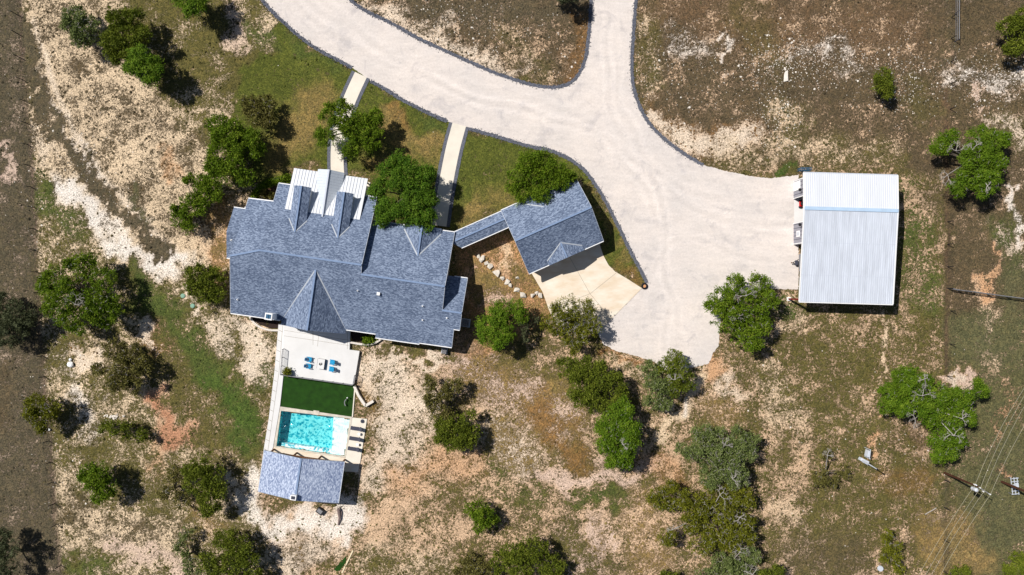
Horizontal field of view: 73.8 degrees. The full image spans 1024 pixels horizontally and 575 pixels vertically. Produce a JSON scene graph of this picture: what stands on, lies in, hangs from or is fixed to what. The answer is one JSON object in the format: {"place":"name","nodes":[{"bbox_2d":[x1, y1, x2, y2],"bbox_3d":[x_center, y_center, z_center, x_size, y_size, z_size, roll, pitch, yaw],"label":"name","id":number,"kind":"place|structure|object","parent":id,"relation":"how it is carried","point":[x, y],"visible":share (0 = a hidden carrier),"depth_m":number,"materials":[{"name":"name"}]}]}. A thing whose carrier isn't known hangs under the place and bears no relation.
{"place":"outdoors","nodes":[
{"label":"outdoors","id":0,"kind":"place"},
{"bbox_2d":[331,72,366,172],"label":"path","id":1,"kind":"structure","parent":0,"point":[355,86],"depth_m":113.94,"materials":[{"name":"concrete"}]},
{"bbox_2d":[345,417,366,462],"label":"sun deck","id":2,"kind":"structure","parent":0,"point":[353,456],"depth_m":113.87,"materials":[{"name":"concrete"}]},
{"bbox_2d":[433,123,465,226],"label":"path","id":3,"kind":"structure","parent":0,"point":[451,155],"depth_m":113.94,"materials":[{"name":"concrete"}]},
{"bbox_2d":[260,0,703,282],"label":"border gravel","id":4,"kind":"structure","parent":0,"point":[469,62],"depth_m":113.92,"materials":[{"name":"grey gravel"}]},
{"bbox_2d":[0,0,1023,574],"bbox_3d":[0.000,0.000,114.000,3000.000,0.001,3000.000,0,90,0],"label":"ground","id":5,"kind":"structure","parent":0,"point":[556,476],"depth_m":114.00,"materials":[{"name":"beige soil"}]},
{"bbox_2d":[0,526,20,574],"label":"tree","id":6,"kind":"object","parent":5,"relation":"on","point":[4,544],"visible":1,"depth_m":109.91,"materials":[{"name":"green plant"}]},
{"bbox_2d":[0,289,39,350],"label":"tree","id":7,"kind":"object","parent":5,"relation":"on","point":[16,325],"visible":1,"depth_m":110.37,"materials":[{"name":"green plant"}]},
{"bbox_2d":[9,0,60,574],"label":"wire fence","id":8,"kind":"object","parent":5,"relation":"on","point":[34,282],"visible":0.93,"depth_m":113.18,"materials":[{"name":"black metal"}]},
{"bbox_2d":[20,391,63,438],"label":"tree","id":9,"kind":"object","parent":5,"relation":"on","point":[33,412],"visible":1,"depth_m":110.18,"materials":[{"name":"green plant"}]},
{"bbox_2d":[32,251,125,338],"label":"tree","id":10,"kind":"object","parent":5,"relation":"on","point":[55,292],"visible":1,"depth_m":109.13,"materials":[{"name":"green plant"}]},
{"bbox_2d":[58,3,102,50],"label":"tree","id":11,"kind":"object","parent":5,"relation":"on","point":[76,24],"visible":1,"depth_m":110.35,"materials":[{"name":"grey plant"}]},
{"bbox_2d":[76,460,120,506],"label":"tree","id":12,"kind":"object","parent":5,"relation":"on","point":[95,480],"visible":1,"depth_m":109.98,"materials":[{"name":"green plant"}]},
{"bbox_2d":[87,336,154,395],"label":"tree","id":13,"kind":"object","parent":5,"relation":"on","point":[125,359],"visible":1,"depth_m":110.46,"materials":[{"name":"green plant"}]},
{"bbox_2d":[96,418,150,442],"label":"bush","id":14,"kind":"object","parent":5,"relation":"on","point":[139,434],"visible":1,"depth_m":111.83,"materials":[{"name":"green plant"}]},
{"bbox_2d":[97,4,154,67],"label":"tree","id":15,"kind":"object","parent":5,"relation":"on","point":[116,52],"visible":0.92,"depth_m":109.58,"materials":[{"name":"green plant"}]},
{"bbox_2d":[119,43,164,90],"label":"tree","id":16,"kind":"object","parent":5,"relation":"on","point":[139,63],"visible":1,"depth_m":108.49,"materials":[{"name":"green plant"}]},
{"bbox_2d":[156,462,190,510],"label":"tree","id":17,"kind":"object","parent":5,"relation":"on","point":[176,478],"visible":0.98,"depth_m":111.50,"materials":[{"name":"green plant"}]},
{"bbox_2d":[171,524,204,574],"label":"tree","id":18,"kind":"object","parent":5,"relation":"on","point":[178,546],"visible":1,"depth_m":111.39,"materials":[{"name":"green plant"}]},
{"bbox_2d":[169,0,211,20],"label":"tree","id":19,"kind":"object","parent":5,"relation":"on","point":[190,7],"visible":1,"depth_m":108.85,"materials":[{"name":"green plant"}]},
{"bbox_2d":[166,171,223,235],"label":"tree","id":20,"kind":"object","parent":5,"relation":"on","point":[197,200],"visible":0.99,"depth_m":110.65,"materials":[{"name":"green plant"}]},
{"bbox_2d":[179,449,227,519],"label":"tree","id":21,"kind":"object","parent":5,"relation":"on","point":[195,471],"visible":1,"depth_m":109.93,"materials":[{"name":"green plant"}]},
{"bbox_2d":[181,261,227,309],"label":"bush","id":22,"kind":"object","parent":5,"relation":"on","point":[208,286],"visible":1,"depth_m":110.95,"materials":[{"name":"green plant"}]},
{"bbox_2d":[196,526,263,574],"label":"tree","id":23,"kind":"object","parent":5,"relation":"on","point":[229,538],"visible":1,"depth_m":110.14,"materials":[{"name":"green plant"}]},
{"bbox_2d":[201,113,267,189],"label":"tree","id":24,"kind":"object","parent":5,"relation":"on","point":[216,167],"visible":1,"depth_m":109.50,"materials":[{"name":"green plant"}]},
{"bbox_2d":[238,93,278,130],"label":"tree","id":25,"kind":"object","parent":5,"relation":"on","point":[257,109],"visible":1,"depth_m":110.95,"materials":[{"name":"green plant"}]},
{"bbox_2d":[249,317,277,330],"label":"garden edging","id":26,"kind":"object","parent":5,"relation":"on","point":[255,323],"visible":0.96,"depth_m":113.78,"materials":[{"name":"white stone"}]},
{"bbox_2d":[251,317,278,327],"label":"mulch bed","id":27,"kind":"object","parent":5,"relation":"on","point":[270,323],"visible":0.75,"depth_m":113.95,"materials":[{"name":"brown wood"}]},
{"bbox_2d":[264,324,283,450],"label":"side walk","id":28,"kind":"structure","parent":5,"relation":"on","point":[276,406],"depth_m":113.78,"materials":[{"name":"concrete"}]},
{"bbox_2d":[265,327,282,449],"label":"walk joint","id":29,"kind":"object","parent":28,"relation":"on","point":[276,389],"visible":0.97,"depth_m":113.77,"materials":[{"name":"grey concrete"}]},
{"bbox_2d":[257,176,291,199],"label":"mulch bed","id":30,"kind":"object","parent":5,"relation":"on","point":[274,188],"visible":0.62,"depth_m":113.95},
{"bbox_2d":[258,188,267,199],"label":"shrub","id":31,"kind":"object","parent":30,"relation":"on","point":[263,195],"visible":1,"depth_m":113.49,"materials":[{"name":"green plant"}]},
{"bbox_2d":[267,191,274,199],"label":"shrub","id":32,"kind":"object","parent":30,"relation":"on","point":[271,195],"visible":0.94,"depth_m":113.47,"materials":[{"name":"green plant"}]},
{"bbox_2d":[261,0,351,68],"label":"gravel border","id":33,"kind":"object","parent":5,"relation":"on","point":[292,30],"visible":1,"depth_m":113.95,"materials":[{"name":"grey gravel"}]},
{"bbox_2d":[273,406,351,457],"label":"swimming pool","id":34,"kind":"structure","parent":5,"relation":"in","point":[308,431],"depth_m":114.75,"materials":[{"name":"liquid"}]},
{"bbox_2d":[273,447,359,504],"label":"pavilion floor","id":35,"kind":"structure","parent":5,"relation":"on","point":[350,467],"depth_m":113.88,"materials":[{"name":"concrete"}]},
{"bbox_2d":[258,449,345,502],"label":"pool house","id":36,"kind":"structure","parent":35,"relation":"on","point":[294,477],"depth_m":110.17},
{"bbox_2d":[280,376,354,416],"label":"turf lawn","id":37,"kind":"structure","parent":5,"relation":"on","point":[312,395],"depth_m":113.90,"materials":[{"name":"green plant"}]},
{"bbox_2d":[315,507,324,515],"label":"fire cart","id":38,"kind":"object","parent":5,"relation":"on","point":[320,511],"visible":1,"depth_m":113.50,"materials":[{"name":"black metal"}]},
{"bbox_2d":[282,325,359,383],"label":"patio","id":39,"kind":"structure","parent":5,"relation":"on","point":[297,350],"depth_m":113.50,"materials":[{"name":"concrete"}]},
{"bbox_2d":[282,366,291,376],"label":"potted plant","id":40,"kind":"object","parent":39,"relation":"on","point":[286,371],"visible":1,"depth_m":112.69,"materials":[{"name":"green plant"}]},
{"bbox_2d":[281,374,351,384],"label":"railing","id":41,"kind":"object","parent":39,"relation":"on","point":[316,379],"visible":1,"depth_m":112.87,"materials":[{"name":"black metal"}]},
{"bbox_2d":[285,330,348,345],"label":"patio joint","id":42,"kind":"object","parent":39,"relation":"on","point":[324,336],"visible":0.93,"depth_m":113.49,"materials":[{"name":"grey concrete"}]},
{"bbox_2d":[317,358,325,368],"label":"fire pit","id":43,"kind":"object","parent":39,"relation":"on","point":[321,363],"visible":1,"depth_m":112.99,"materials":[{"name":"concrete"}]},
{"bbox_2d":[337,506,341,524],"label":"driftwood log","id":44,"kind":"object","parent":5,"relation":"on","point":[339,513],"visible":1,"depth_m":113.62,"materials":[{"name":"grey wood"}]},
{"bbox_2d":[334,556,345,570],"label":"turf offcut","id":45,"kind":"object","parent":5,"relation":"on","point":[339,566],"visible":1,"depth_m":113.95,"materials":[{"name":"green plastic"}]},
{"bbox_2d":[327,71,354,169],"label":"gravel border","id":46,"kind":"object","parent":5,"relation":"on","point":[342,95],"visible":0.49,"depth_m":113.95,"materials":[{"name":"grey gravel"}]},
{"bbox_2d":[226,168,467,347],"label":"ranch house","id":47,"kind":"structure","parent":5,"relation":"on","point":[310,250],"depth_m":108.84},
{"bbox_2d":[312,96,386,159],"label":"tree","id":48,"kind":"object","parent":5,"relation":"on","point":[366,124],"visible":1,"depth_m":109.54,"materials":[{"name":"green plant"}]},
{"bbox_2d":[344,78,369,174],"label":"gravel border","id":49,"kind":"object","parent":5,"relation":"on","point":[357,104],"visible":0.56,"depth_m":113.95,"materials":[{"name":"grey gravel"}]},
{"bbox_2d":[353,386,374,406],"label":"retaining wall","id":50,"kind":"structure","parent":5,"relation":"on","point":[361,399],"depth_m":113.40,"materials":[{"name":"white stone"}]},
{"bbox_2d":[351,331,378,342],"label":"mulch bed","id":51,"kind":"object","parent":5,"relation":"on","point":[355,336],"visible":0.6,"depth_m":113.95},
{"bbox_2d":[362,335,373,347],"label":"shrub","id":52,"kind":"object","parent":51,"relation":"on","point":[364,339],"visible":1,"depth_m":113.35,"materials":[{"name":"green plant"}]},
{"bbox_2d":[364,335,376,345],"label":"shrub","id":53,"kind":"object","parent":51,"relation":"on","point":[371,339],"visible":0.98,"depth_m":113.36,"materials":[{"name":"green plant"}]},
{"bbox_2d":[350,339,380,344],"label":"garden edging","id":54,"kind":"object","parent":5,"relation":"on","point":[357,343],"visible":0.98,"depth_m":113.55,"materials":[{"name":"white stone"}]},
{"bbox_2d":[366,148,439,233],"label":"tree","id":55,"kind":"object","parent":5,"relation":"on","point":[416,202],"visible":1,"depth_m":108.37,"materials":[{"name":"green plant"}]},
{"bbox_2d":[370,81,446,122],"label":"gravel border","id":56,"kind":"object","parent":5,"relation":"on","point":[387,90],"visible":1,"depth_m":113.95,"materials":[{"name":"grey gravel"}]},
{"bbox_2d":[430,122,451,223],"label":"gravel border","id":57,"kind":"object","parent":5,"relation":"on","point":[442,155],"visible":0.77,"depth_m":113.95,"materials":[{"name":"grey gravel"}]},
{"bbox_2d":[421,372,463,424],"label":"tree","id":58,"kind":"object","parent":5,"relation":"on","point":[429,400],"visible":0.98,"depth_m":110.50,"materials":[{"name":"green plant"}]},
{"bbox_2d":[432,407,482,452],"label":"tree","id":59,"kind":"object","parent":5,"relation":"on","point":[464,437],"visible":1,"depth_m":110.13,"materials":[{"name":"green plant"}]},
{"bbox_2d":[447,127,468,226],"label":"gravel border","id":60,"kind":"object","parent":5,"relation":"on","point":[456,176],"visible":1,"depth_m":113.95,"materials":[{"name":"grey gravel"}]},
{"bbox_2d":[461,318,470,327],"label":"air conditioner","id":61,"kind":"object","parent":5,"relation":"on","point":[465,322],"visible":1,"depth_m":113.10,"materials":[{"name":"metal"}]},
{"bbox_2d":[349,0,592,88],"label":"gravel border","id":62,"kind":"object","parent":5,"relation":"on","point":[488,69],"visible":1,"depth_m":113.95,"materials":[{"name":"grey gravel"}]},
{"bbox_2d":[451,548,493,574],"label":"tree","id":63,"kind":"object","parent":5,"relation":"on","point":[483,567],"visible":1,"depth_m":110.88,"materials":[{"name":"green plant"}]},
{"bbox_2d":[453,211,508,247],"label":"breezeway","id":64,"kind":"object","parent":5,"relation":"on","point":[481,229],"visible":0.91,"depth_m":110.77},
{"bbox_2d":[462,498,501,535],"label":"tree","id":65,"kind":"object","parent":5,"relation":"on","point":[479,515],"visible":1,"depth_m":110.84,"materials":[{"name":"green plant"}]},
{"bbox_2d":[473,297,529,350],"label":"tree","id":66,"kind":"object","parent":5,"relation":"on","point":[499,318],"visible":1,"depth_m":109.20,"materials":[{"name":"green plant"}]},
{"bbox_2d":[1,0,1023,538],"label":"loose stones","id":67,"kind":"object","parent":5,"relation":"on","point":[689,108],"visible":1,"depth_m":113.98,"materials":[{"name":"beige stone"}]},
{"bbox_2d":[489,534,567,574],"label":"tree","id":68,"kind":"object","parent":5,"relation":"on","point":[519,559],"visible":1,"depth_m":110.32,"materials":[{"name":"green plant"}]},
{"bbox_2d":[517,312,540,343],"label":"bush","id":69,"kind":"object","parent":5,"relation":"on","point":[525,329],"visible":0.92,"depth_m":111.07,"materials":[{"name":"green plant"}]},
{"bbox_2d":[503,147,577,205],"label":"tree","id":70,"kind":"object","parent":5,"relation":"on","point":[547,171],"visible":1,"depth_m":109.18,"materials":[{"name":"green plant"}]},
{"bbox_2d":[501,179,603,273],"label":"garage","id":71,"kind":"structure","parent":5,"relation":"on","point":[560,225],"depth_m":109.40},
{"bbox_2d":[469,127,647,282],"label":"gravel border","id":72,"kind":"object","parent":5,"relation":"on","point":[593,182],"visible":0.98,"depth_m":113.95,"materials":[{"name":"grey gravel"}]},
{"bbox_2d":[555,0,578,3],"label":"tree","id":73,"kind":"object","parent":5,"relation":"on","point":[564,1],"visible":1,"depth_m":109.88,"materials":[{"name":"green plant"}]},
{"bbox_2d":[539,293,602,356],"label":"tree","id":74,"kind":"object","parent":5,"relation":"on","point":[560,315],"visible":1,"depth_m":109.70,"materials":[{"name":"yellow plant"}]},
{"bbox_2d":[532,244,641,333],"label":"garage apron","id":75,"kind":"object","parent":5,"relation":"on","point":[614,295],"visible":0.79,"depth_m":113.93,"materials":[{"name":"concrete"}]},
{"bbox_2d":[555,353,629,414],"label":"tree","id":76,"kind":"object","parent":5,"relation":"on","point":[590,394],"visible":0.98,"depth_m":109.73,"materials":[{"name":"green plant"}]},
{"bbox_2d":[591,392,643,470],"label":"tree","id":77,"kind":"object","parent":5,"relation":"on","point":[618,442],"visible":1,"depth_m":108.57,"materials":[{"name":"green plant"}]},
{"bbox_2d":[636,359,673,411],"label":"tree","id":78,"kind":"object","parent":5,"relation":"on","point":[656,386],"visible":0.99,"depth_m":110.62,"materials":[{"name":"green plant"}]},
{"bbox_2d":[630,0,702,165],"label":"gravel border","id":79,"kind":"object","parent":5,"relation":"on","point":[633,85],"visible":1,"depth_m":113.95,"materials":[{"name":"grey gravel"}]},
{"bbox_2d":[659,568,679,574],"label":"bush","id":80,"kind":"object","parent":5,"relation":"on","point":[663,572],"visible":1,"depth_m":112.04,"materials":[{"name":"green plant"}]},
{"bbox_2d":[655,348,697,397],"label":"tree","id":81,"kind":"object","parent":5,"relation":"on","point":[674,364],"visible":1,"depth_m":109.96,"materials":[{"name":"green plant"}]},
{"bbox_2d":[645,478,758,558],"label":"tree","id":82,"kind":"object","parent":5,"relation":"on","point":[696,516],"visible":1,"depth_m":110.18,"materials":[{"name":"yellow plant"}]},
{"bbox_2d":[673,420,761,491],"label":"tree","id":83,"kind":"object","parent":5,"relation":"on","point":[731,469],"visible":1,"depth_m":109.83,"materials":[{"name":"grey plant"}]},
{"bbox_2d":[694,544,763,574],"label":"tree","id":84,"kind":"object","parent":5,"relation":"on","point":[734,565],"visible":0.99,"depth_m":110.87,"materials":[{"name":"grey plant"}]},
{"bbox_2d":[701,270,779,353],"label":"tree","id":85,"kind":"object","parent":5,"relation":"on","point":[737,311],"visible":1,"depth_m":109.30,"materials":[{"name":"green plant"}]},
{"bbox_2d":[756,563,786,574],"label":"tree","id":86,"kind":"object","parent":5,"relation":"on","point":[766,571],"visible":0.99,"depth_m":111.09,"materials":[{"name":"green plant"}]},
{"bbox_2d":[794,196,802,222],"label":"workshop floor","id":87,"kind":"structure","parent":5,"relation":"on","point":[798,214],"depth_m":113.95,"materials":[{"name":"concrete"}]},
{"bbox_2d":[807,445,851,488],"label":"tree","id":88,"kind":"object","parent":5,"relation":"on","point":[826,480],"visible":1,"depth_m":112.10,"materials":[{"name":"green plant"}]},
{"bbox_2d":[787,172,898,304],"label":"metal workshop","id":89,"kind":"structure","parent":5,"relation":"on","point":[845,232],"depth_m":108.80,"materials":[{"name":"white paint"}]},
{"bbox_2d":[793,180,799,191],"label":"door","id":90,"kind":"structure","parent":89,"relation":"in","point":[796,185],"depth_m":112.54,"materials":[{"name":"white paint"}]},
{"bbox_2d":[864,447,870,458],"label":"electrical panel","id":91,"kind":"object","parent":5,"relation":"on","point":[867,453],"visible":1,"depth_m":112.69,"materials":[{"name":"metal"}]},
{"bbox_2d":[858,457,878,469],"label":"service pole","id":92,"kind":"object","parent":5,"relation":"on","point":[863,460],"visible":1,"depth_m":112.22,"materials":[{"name":"metal"}]},
{"bbox_2d":[869,64,896,100],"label":"bush","id":93,"kind":"object","parent":5,"relation":"on","point":[884,82],"visible":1,"depth_m":110.91,"materials":[{"name":"green plant"}]},
{"bbox_2d":[878,527,905,574],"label":"bush","id":94,"kind":"object","parent":5,"relation":"on","point":[889,550],"visible":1,"depth_m":111.17,"materials":[{"name":"green plant"}]},
{"bbox_2d":[875,361,991,465],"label":"tree","id":95,"kind":"object","parent":5,"relation":"on","point":[926,408],"visible":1,"depth_m":109.49,"materials":[{"name":"green plant"}]},
{"bbox_2d":[943,310,955,574],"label":"wire fence","id":96,"kind":"object","parent":5,"relation":"on","point":[947,427],"visible":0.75,"depth_m":113.26,"materials":[{"name":"black metal"}]},
{"bbox_2d":[947,0,956,288],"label":"wire fence","id":97,"kind":"object","parent":5,"relation":"on","point":[949,221],"visible":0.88,"depth_m":113.47,"materials":[{"name":"black metal"}]},
{"bbox_2d":[954,0,959,41],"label":"pipe fence","id":98,"kind":"object","parent":5,"relation":"on","point":[957,21],"visible":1,"depth_m":112.92,"materials":[{"name":"grey metal"}]},
{"bbox_2d":[946,564,972,574],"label":"bush","id":99,"kind":"object","parent":5,"relation":"on","point":[965,570],"visible":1,"depth_m":111.83,"materials":[{"name":"green plant"}]},
{"bbox_2d":[943,472,989,494],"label":"utility pole","id":100,"kind":"object","parent":5,"relation":"on","point":[975,489],"visible":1,"depth_m":107.46,"materials":[{"name":"wood"}]},
{"bbox_2d":[919,389,1023,573],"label":"power line","id":101,"kind":"object","parent":100,"relation":"attached to","point":[975,484],"visible":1,"depth_m":106.02,"materials":[{"name":"metal"}]},
{"bbox_2d":[926,398,1022,573],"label":"power line","id":102,"kind":"object","parent":100,"relation":"attached to","point":[976,493],"visible":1,"depth_m":106.06,"materials":[{"name":"metal"}]},
{"bbox_2d":[932,409,1022,573],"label":"power line","id":103,"kind":"object","parent":100,"relation":"attached to","point":[977,500],"visible":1,"depth_m":106.04,"materials":[{"name":"metal"}]},
{"bbox_2d":[926,123,1013,200],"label":"tree","id":104,"kind":"object","parent":5,"relation":"on","point":[983,173],"visible":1,"depth_m":109.30,"materials":[{"name":"green plant"}]},
{"bbox_2d":[953,288,1023,298],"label":"pipe fence","id":105,"kind":"object","parent":5,"relation":"on","point":[986,293],"visible":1,"depth_m":112.63,"materials":[{"name":"metal"}]},
{"bbox_2d":[995,5,1023,58],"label":"tree","id":106,"kind":"object","parent":5,"relation":"on","point":[1015,23],"visible":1,"depth_m":110.22,"materials":[{"name":"green plant"}]},
{"bbox_2d":[1001,550,1023,574],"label":"tree","id":107,"kind":"object","parent":5,"relation":"on","point":[1014,568],"visible":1,"depth_m":110.90,"materials":[{"name":"green plant"}]},
{"bbox_2d":[1001,481,1023,491],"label":"utility pole","id":108,"kind":"object","parent":5,"relation":"on","point":[1011,485],"visible":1,"depth_m":111.57,"materials":[{"name":"brown wood"}]},
{"bbox_2d":[1008,477,1018,494],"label":"slatted rack","id":109,"kind":"object","parent":5,"relation":"on","point":[1016,484],"visible":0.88,"depth_m":113.16,"materials":[{"name":"metal"}]},
{"bbox_2d":[265,0,798,368],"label":"driveway","id":110,"kind":"structure","parent":0,"point":[694,232],"depth_m":113.98,"materials":[{"name":"beige concrete"}]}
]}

